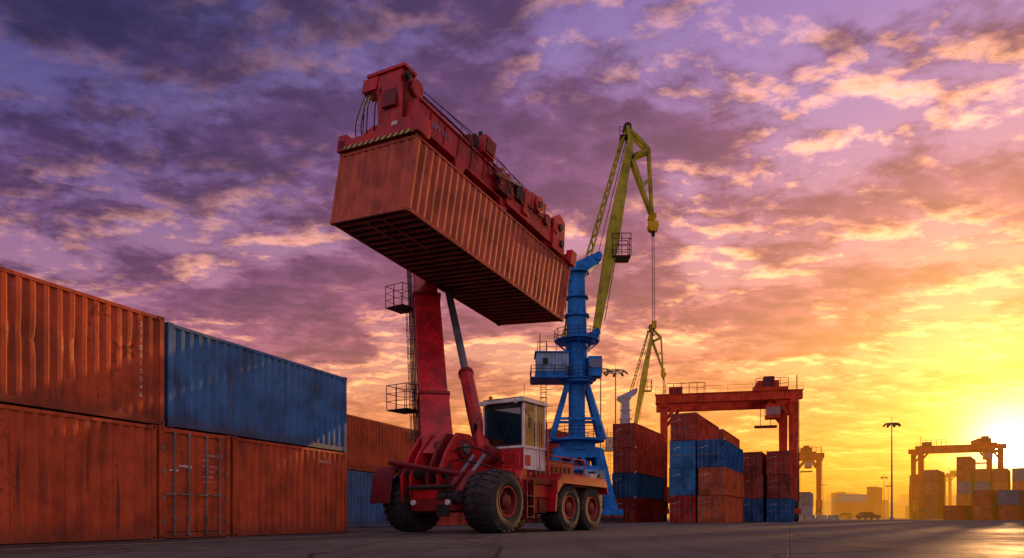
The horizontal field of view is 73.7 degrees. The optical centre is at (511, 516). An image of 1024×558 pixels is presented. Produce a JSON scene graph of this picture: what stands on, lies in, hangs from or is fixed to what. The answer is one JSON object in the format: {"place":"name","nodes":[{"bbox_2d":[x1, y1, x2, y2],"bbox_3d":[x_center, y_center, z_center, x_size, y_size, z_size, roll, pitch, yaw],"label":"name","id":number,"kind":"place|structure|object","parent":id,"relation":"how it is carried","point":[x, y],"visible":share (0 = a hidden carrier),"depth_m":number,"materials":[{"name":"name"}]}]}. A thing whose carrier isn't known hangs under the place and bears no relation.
{"place":"outdoors","nodes":[
{"label":"outdoors","id":0,"kind":"place"},
{"bbox_2d":[0,517,1023,557],"bbox_3d":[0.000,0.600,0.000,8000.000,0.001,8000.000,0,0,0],"label":"ground","id":1,"kind":"structure","parent":0,"point":[900,537],"depth_m":15.21,"materials":[{"name":"grey asphalt"}]},
{"bbox_2d":[0,404,156,543],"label":"shipping container","id":2,"kind":"object","parent":1,"relation":"on","point":[66,477],"visible":1,"depth_m":15.80,"materials":[{"name":"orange metal"}]},
{"bbox_2d":[0,266,164,425],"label":"shipping container","id":3,"kind":"object","parent":2,"relation":"on","point":[63,349],"visible":0.98,"depth_m":15.92,"materials":[{"name":"orange metal"}]},
{"bbox_2d":[157,426,230,538],"bbox_3d":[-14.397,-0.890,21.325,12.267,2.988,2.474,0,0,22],"label":"shipping container","id":4,"kind":"object","parent":1,"relation":"on","point":[193,483],"visible":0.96,"depth_m":18.91,"materials":[{"name":"red-orange painted steel"},{"name":"grey steel"},{"name":"black paint"}]},
{"bbox_2d":[230,436,347,536],"bbox_3d":[-8.344,-0.890,23.347,2.454,2.988,5.664,0,0,22],"label":"shipping container","id":5,"kind":"object","parent":1,"relation":"on","point":[276,488],"visible":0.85,"depth_m":22.41,"materials":[{"name":"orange metal"}]},
{"bbox_2d":[164,322,346,451],"bbox_3d":[-8.780,-3.790,22.277,2.454,2.788,7.914,0,0,22],"label":"shipping container","id":6,"kind":"object","parent":5,"relation":"on","point":[215,385],"visible":0.76,"depth_m":20.88,"materials":[{"name":"blue metal"}]},
{"bbox_2d":[347,470,395,527],"bbox_3d":[-9.193,-0.925,37.979,2.454,3.058,12.267,0,0,22],"label":"shipping container","id":7,"kind":"object","parent":1,"relation":"on","point":[362,511],"visible":0.17,"depth_m":37.32,"materials":[{"name":"blue metal"}]},
{"bbox_2d":[346,414,418,475],"bbox_3d":[-9.193,-3.945,37.979,2.454,2.958,12.267,0,0,22],"label":"shipping container","id":8,"kind":"object","parent":7,"relation":"on","point":[373,446],"visible":0.18,"depth_m":38.40,"materials":[{"name":"red-orange painted steel"},{"name":"grey steel"},{"name":"black paint"}]},
{"bbox_2d":[436,513,467,524],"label":"shipping container","id":9,"kind":"object","parent":1,"relation":"on","point":[455,519],"visible":0.13,"depth_m":47.41,"materials":[{"name":"red metal"}]},
{"bbox_2d":[337,62,607,532],"bbox_3d":[-2.013,-8.315,31.602,11.258,17.938,13.044,0,0,33],"label":"reach stacker","id":10,"kind":"object","parent":1,"relation":"on","point":[500,473],"visible":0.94,"depth_m":26.70,"materials":[{"name":"red painted steel"},{"name":"rubber"},{"name":"white paint"}]},
{"bbox_2d":[330,133,570,325],"bbox_3d":[-2.144,-12.466,31.750,4.164,2.908,12.364,7,-2,33],"label":"shipping container","id":11,"kind":"object","parent":10,"relation":"hanging from","point":[416,204],"visible":1,"depth_m":28.74,"materials":[{"name":"red metal"}]},
{"bbox_2d":[525,514,537,522],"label":"step","id":12,"kind":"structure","parent":1,"relation":"on","point":[532,520],"depth_m":67.83,"materials":[{"name":"metal"}]},
{"bbox_2d":[530,122,658,522],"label":"harbour crane","id":13,"kind":"object","parent":1,"relation":"on","point":[573,368],"visible":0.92,"depth_m":65.82,"materials":[{"name":"metal"}]},
{"bbox_2d":[600,368,612,447],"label":"mast lamp","id":14,"kind":"object","parent":1,"relation":"on","point":[603,370],"visible":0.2,"depth_m":119.90,"materials":[{"name":"grey metal"}]},
{"bbox_2d":[603,364,627,423],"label":"mast lamp","id":15,"kind":"object","parent":1,"relation":"on","point":[620,371],"visible":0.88,"depth_m":109.91,"materials":[{"name":"grey metal"}]},
{"bbox_2d":[603,324,665,479],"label":"harbour crane","id":16,"kind":"object","parent":1,"relation":"on","point":[624,401],"visible":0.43,"depth_m":136.00,"materials":[{"name":"metal"}]},
{"bbox_2d":[613,497,663,521],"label":"shipping container","id":17,"kind":"object","parent":1,"relation":"on","point":[635,509],"visible":0.83,"depth_m":73.33,"materials":[{"name":"red metal"}]},
{"bbox_2d":[612,472,663,499],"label":"shipping container","id":18,"kind":"object","parent":17,"relation":"on","point":[631,485],"visible":0.88,"depth_m":72.38,"materials":[{"name":"blue metal"}]},
{"bbox_2d":[613,447,664,477],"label":"shipping container","id":19,"kind":"object","parent":18,"relation":"on","point":[634,459],"visible":0.88,"depth_m":72.00,"materials":[{"name":"red metal"}]},
{"bbox_2d":[613,422,663,455],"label":"shipping container","id":20,"kind":"object","parent":19,"relation":"on","point":[631,435],"visible":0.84,"depth_m":72.05,"materials":[{"name":"red metal"}]},
{"bbox_2d":[669,495,697,522],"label":"shipping container","id":21,"kind":"object","parent":1,"relation":"on","point":[683,509],"visible":0.73,"depth_m":64.61,"materials":[{"name":"red metal"}]},
{"bbox_2d":[669,468,697,495],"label":"shipping container","id":22,"kind":"object","parent":21,"relation":"on","point":[683,481],"visible":0.67,"depth_m":64.67,"materials":[{"name":"blue metal"}]},
{"bbox_2d":[670,440,697,468],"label":"shipping container","id":23,"kind":"object","parent":22,"relation":"on","point":[683,454],"visible":0.47,"depth_m":64.59,"materials":[{"name":"blue metal"}]},
{"bbox_2d":[670,412,718,440],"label":"shipping container","id":24,"kind":"object","parent":23,"relation":"on","point":[696,426],"visible":0.77,"depth_m":64.81,"materials":[{"name":"red metal"}]},
{"bbox_2d":[697,495,742,522],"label":"shipping container","id":25,"kind":"object","parent":1,"relation":"on","point":[719,509],"visible":0.98,"depth_m":63.69,"materials":[{"name":"orange metal"}]},
{"bbox_2d":[698,467,743,497],"bbox_3d":[21.218,-3.294,68.718,2.454,2.596,12.267,0,0,27],"label":"shipping container","id":26,"kind":"object","parent":25,"relation":"on","point":[726,481],"visible":0.87,"depth_m":63.60,"materials":[{"name":"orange metal"}]},
{"bbox_2d":[697,438,742,473],"bbox_3d":[21.117,-5.894,68.761,2.454,2.596,12.267,0,0,27],"label":"shipping container","id":27,"kind":"object","parent":26,"relation":"on","point":[722,452],"visible":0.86,"depth_m":63.65,"materials":[{"name":"blue metal"}]},
{"bbox_2d":[655,375,803,521],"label":"gantry crane","id":28,"kind":"object","parent":1,"relation":"on","point":[775,401],"visible":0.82,"depth_m":81.90,"materials":[{"name":"metal"}]},
{"bbox_2d":[743,498,766,521],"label":"shipping container","id":29,"kind":"object","parent":1,"relation":"on","point":[754,510],"visible":0.69,"depth_m":75.70,"materials":[{"name":"blue metal"}]},
{"bbox_2d":[743,475,768,498],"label":"shipping container","id":30,"kind":"object","parent":29,"relation":"on","point":[755,486],"visible":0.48,"depth_m":75.81,"materials":[{"name":"red metal"}]},
{"bbox_2d":[743,451,766,476],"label":"shipping container","id":31,"kind":"object","parent":30,"relation":"on","point":[754,463],"visible":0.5,"depth_m":75.82,"materials":[{"name":"red metal"}]},
{"bbox_2d":[767,498,797,521],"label":"shipping container","id":32,"kind":"object","parent":1,"relation":"on","point":[780,510],"visible":0.83,"depth_m":74.61,"materials":[{"name":"blue metal"}]},
{"bbox_2d":[767,474,797,499],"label":"shipping container","id":33,"kind":"object","parent":32,"relation":"on","point":[780,486],"visible":0.81,"depth_m":74.72,"materials":[{"name":"red metal"}]},
{"bbox_2d":[766,450,794,476],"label":"shipping container","id":34,"kind":"object","parent":33,"relation":"on","point":[779,462],"visible":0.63,"depth_m":74.67,"materials":[{"name":"red metal"}]},
{"bbox_2d":[799,506,812,518],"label":"shipping container","id":35,"kind":"object","parent":1,"relation":"on","point":[806,510],"visible":0.38,"depth_m":126.54,"materials":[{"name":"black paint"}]},
{"bbox_2d":[799,492,812,506],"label":"shipping container","id":36,"kind":"object","parent":35,"relation":"on","point":[805,498],"visible":0.68,"depth_m":126.55,"materials":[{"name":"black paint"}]},
{"bbox_2d":[804,515,815,519],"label":"concrete barrier","id":37,"kind":"object","parent":1,"relation":"on","point":[809,517],"visible":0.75,"depth_m":112.79,"materials":[{"name":"grey concrete"}]},
{"bbox_2d":[799,445,824,514],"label":"gantry crane","id":38,"kind":"object","parent":1,"relation":"on","point":[808,457],"visible":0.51,"depth_m":150.41,"materials":[{"name":"metal"}]},
{"bbox_2d":[816,515,827,519],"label":"concrete barrier","id":39,"kind":"object","parent":1,"relation":"on","point":[821,517],"visible":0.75,"depth_m":113.49,"materials":[{"name":"grey concrete"}]},
{"bbox_2d":[828,515,838,519],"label":"concrete barrier","id":40,"kind":"object","parent":1,"relation":"on","point":[833,517],"visible":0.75,"depth_m":114.20,"materials":[{"name":"grey concrete"}]},
{"bbox_2d":[826,492,858,499],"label":"warehouse","id":41,"kind":"structure","parent":1,"relation":"on","point":[828,496],"depth_m":657.69,"materials":[{"name":"orange metal"}]},
{"bbox_2d":[839,513,853,518],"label":"parked car","id":42,"kind":"object","parent":1,"relation":"on","point":[846,515],"visible":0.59,"depth_m":164.07,"materials":[{"name":"yellow paint"}]},
{"bbox_2d":[835,510,867,517],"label":"shipping container","id":43,"kind":"object","parent":1,"relation":"on","point":[851,512],"visible":0.42,"depth_m":217.14,"materials":[{"name":"brown metal"}]},
{"bbox_2d":[835,502,867,509],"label":"shipping container","id":44,"kind":"object","parent":43,"relation":"on","point":[851,505],"visible":0.96,"depth_m":217.09,"materials":[{"name":"brown metal"}]},
{"bbox_2d":[835,494,867,501],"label":"shipping container","id":45,"kind":"object","parent":44,"relation":"on","point":[851,497],"visible":0.94,"depth_m":217.11,"materials":[{"name":"metal"}]},
{"bbox_2d":[856,512,880,519],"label":"parked car","id":46,"kind":"object","parent":1,"relation":"on","point":[866,515],"visible":1,"depth_m":135.24,"materials":[{"name":"metal"}]},
{"bbox_2d":[868,510,881,517],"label":"shipping container","id":47,"kind":"object","parent":1,"relation":"on","point":[877,512],"visible":0.3,"depth_m":225.51,"materials":[{"name":"brown metal"}]},
{"bbox_2d":[868,502,881,510],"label":"shipping container","id":48,"kind":"object","parent":47,"relation":"on","point":[874,506],"visible":0.83,"depth_m":223.24,"materials":[{"name":"brown metal"}]},
{"bbox_2d":[868,494,881,502],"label":"shipping container","id":49,"kind":"object","parent":48,"relation":"on","point":[874,498],"visible":0.89,"depth_m":223.16,"materials":[{"name":"brown metal"}]},
{"bbox_2d":[867,487,882,494],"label":"shipping container","id":50,"kind":"object","parent":49,"relation":"on","point":[875,490],"visible":0.94,"depth_m":223.36,"materials":[{"name":"brown metal"}]},
{"bbox_2d":[880,477,887,518],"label":"mast lamp","id":51,"kind":"object","parent":1,"relation":"on","point":[884,501],"visible":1,"depth_m":199.88,"materials":[{"name":"grey metal"}]},
{"bbox_2d":[885,485,890,517],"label":"mast lamp","id":52,"kind":"object","parent":1,"relation":"on","point":[888,499],"visible":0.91,"depth_m":224.89,"materials":[{"name":"grey metal"}]},
{"bbox_2d":[883,422,900,519],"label":"mast lamp","id":53,"kind":"object","parent":1,"relation":"on","point":[893,424],"visible":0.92,"depth_m":109.90,"materials":[{"name":"grey metal"}]},
{"bbox_2d":[924,507,942,518],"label":"shipping container","id":54,"kind":"object","parent":1,"relation":"on","point":[933,512],"visible":0.77,"depth_m":143.06,"materials":[{"name":"brown metal"}]},
{"bbox_2d":[924,494,944,506],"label":"shipping container","id":55,"kind":"object","parent":54,"relation":"on","point":[937,500],"visible":0.91,"depth_m":143.07,"materials":[{"name":"brown metal"}]},
{"bbox_2d":[924,482,944,495],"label":"shipping container","id":56,"kind":"object","parent":55,"relation":"on","point":[934,488],"visible":0.93,"depth_m":143.11,"materials":[{"name":"brown metal"}]},
{"bbox_2d":[924,470,944,483],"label":"shipping container","id":57,"kind":"object","parent":56,"relation":"on","point":[934,476],"visible":0.88,"depth_m":143.06,"materials":[{"name":"orange metal"}]},
{"bbox_2d":[946,495,955,504],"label":"warehouse","id":58,"kind":"structure","parent":1,"relation":"on","point":[953,499],"depth_m":563.47,"materials":[{"name":"orange metal"}]},
{"bbox_2d":[908,436,1006,518],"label":"gantry crane","id":59,"kind":"object","parent":1,"relation":"on","point":[985,447],"visible":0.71,"depth_m":151.52,"materials":[{"name":"metal"}]},
{"bbox_2d":[943,505,972,519],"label":"shipping container","id":60,"kind":"object","parent":1,"relation":"on","point":[957,512],"visible":0.83,"depth_m":121.28,"materials":[{"name":"brown metal"}]},
{"bbox_2d":[945,468,994,505],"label":"gantry crane","id":61,"kind":"object","parent":1,"relation":"on","point":[950,475],"visible":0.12,"depth_m":261.73,"materials":[{"name":"metal"}]},
{"bbox_2d":[973,505,998,519],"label":"shipping container","id":62,"kind":"object","parent":1,"relation":"on","point":[985,512],"visible":0.75,"depth_m":119.10,"materials":[{"name":"brown metal"}]},
{"bbox_2d":[973,490,997,504],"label":"shipping container","id":63,"kind":"object","parent":62,"relation":"on","point":[985,497],"visible":0.68,"depth_m":119.20,"materials":[{"name":"brown metal"}]},
{"bbox_2d":[999,505,1023,519],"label":"shipping container","id":64,"kind":"object","parent":1,"relation":"on","point":[1011,512],"visible":0.98,"depth_m":117.07,"materials":[{"name":"brown metal"}]},
{"bbox_2d":[998,490,1023,504],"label":"shipping container","id":65,"kind":"object","parent":64,"relation":"on","point":[1010,497],"visible":0.96,"depth_m":117.17,"materials":[{"name":"grey metal"}]},
{"bbox_2d":[0,0,1023,516],"label":"sky","id":66,"kind":"structure","parent":0,"point":[838,185],"materials":[{"name":"purple"}]},
{"bbox_2d":[822,499,830,516],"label":"warehouse","id":67,"kind":"structure","parent":0,"point":[827,507],"depth_m":509.53,"materials":[{"name":"orange metal"}]},
{"bbox_2d":[900,494,908,499],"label":"warehouse","id":68,"kind":"structure","parent":0,"point":[904,497],"depth_m":677.71,"materials":[{"name":"concrete"}]},
{"bbox_2d":[889,500,947,516],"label":"warehouse","id":69,"kind":"structure","parent":0,"point":[899,508],"depth_m":521.60,"materials":[{"name":"concrete"}]},
{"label":"shipping container","id":70,"kind":"object","parent":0,"visible":0},
{"bbox_2d":[831,492,845,498],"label":"shipping container","id":71,"kind":"object","parent":70,"relation":"on","point":[832,494],"visible":0.48,"depth_m":275.23,"materials":[{"name":"black paint"}]},
{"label":"shipping container","id":72,"kind":"object","parent":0,"visible":0},
{"bbox_2d":[868,506,887,511],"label":"shipping container","id":73,"kind":"object","parent":72,"relation":"on","point":[886,508],"visible":0.15,"depth_m":293.40,"materials":[{"name":"brown metal"}]},
{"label":"shipping container","id":74,"kind":"object","parent":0,"visible":0},
{"bbox_2d":[719,429,739,447],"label":"shipping container","id":75,"kind":"object","parent":74,"relation":"on","point":[728,436],"visible":0.12,"depth_m":79.81,"materials":[{"name":"red metal"}]},
{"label":"shipping container","id":76,"kind":"object","parent":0,"visible":0},
{"bbox_2d":[548,452,589,474],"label":"shipping container","id":77,"kind":"object","parent":76,"relation":"on","point":[575,462],"visible":0.03,"depth_m":82.67,"materials":[{"name":"red metal"}]},
{"bbox_2d":[545,429,567,451],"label":"shipping container","id":78,"kind":"object","parent":77,"relation":"on","point":[551,446],"visible":0.1,"depth_m":76.43,"materials":[{"name":"red metal"}]},
{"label":"shipping container","id":79,"kind":"object","parent":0,"visible":0},
{"bbox_2d":[909,497,917,507],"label":"shipping container","id":80,"kind":"object","parent":79,"relation":"on","point":[916,498],"visible":0.09,"depth_m":161.61,"materials":[{"name":"black paint"}]},
{"bbox_2d":[909,485,917,496],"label":"shipping container","id":81,"kind":"object","parent":80,"relation":"on","point":[916,491],"visible":0.22,"depth_m":158.54,"materials":[{"name":"brown metal"}]},
{"bbox_2d":[909,474,917,485],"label":"shipping container","id":82,"kind":"object","parent":81,"relation":"on","point":[916,479],"visible":0.14,"depth_m":158.72,"materials":[{"name":"metal"}]},
{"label":"shipping container","id":83,"kind":"object","parent":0,"visible":0},
{"bbox_2d":[956,494,972,505],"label":"shipping container","id":84,"kind":"object","parent":83,"relation":"on","point":[965,499],"visible":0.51,"depth_m":140.82,"materials":[{"name":"brown metal"}]},
{"bbox_2d":[957,481,974,494],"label":"shipping container","id":85,"kind":"object","parent":84,"relation":"on","point":[965,487],"visible":0.69,"depth_m":140.87,"materials":[{"name":"grey metal"}]},
{"bbox_2d":[956,469,974,482],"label":"shipping container","id":86,"kind":"object","parent":85,"relation":"on","point":[965,475],"visible":0.77,"depth_m":140.88,"materials":[{"name":"orange metal"}]},
{"bbox_2d":[956,456,975,470],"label":"shipping container","id":87,"kind":"object","parent":86,"relation":"on","point":[966,462],"visible":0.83,"depth_m":140.85,"materials":[{"name":"orange metal"}]},
{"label":"shipping container","id":88,"kind":"object","parent":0,"visible":0},
{"bbox_2d":[975,481,992,489],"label":"shipping container","id":89,"kind":"object","parent":88,"relation":"on","point":[985,485],"visible":0.56,"depth_m":139.92,"materials":[{"name":"grey metal"}]},
{"bbox_2d":[975,468,992,482],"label":"shipping container","id":90,"kind":"object","parent":89,"relation":"on","point":[981,475],"visible":0.76,"depth_m":139.94,"materials":[{"name":"orange metal"}]},
{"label":"shipping container","id":91,"kind":"object","parent":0,"visible":0},
{"bbox_2d":[993,481,1010,490],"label":"shipping container","id":92,"kind":"object","parent":91,"relation":"on","point":[1001,485],"visible":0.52,"depth_m":138.85,"materials":[{"name":"brown metal"}]},
{"bbox_2d":[993,468,1010,482],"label":"shipping container","id":93,"kind":"object","parent":92,"relation":"on","point":[1002,474],"visible":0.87,"depth_m":138.92,"materials":[{"name":"orange metal"}]},
{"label":"shipping container","id":94,"kind":"object","parent":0,"visible":0},
{"bbox_2d":[1012,481,1023,489],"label":"shipping container","id":95,"kind":"object","parent":94,"relation":"on","point":[1017,485],"visible":0.61,"depth_m":137.89,"materials":[{"name":"brown metal"}]},
{"bbox_2d":[1012,468,1023,480],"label":"shipping container","id":96,"kind":"object","parent":95,"relation":"on","point":[1017,474],"visible":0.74,"depth_m":137.85,"materials":[{"name":"blue metal"}]}
]}

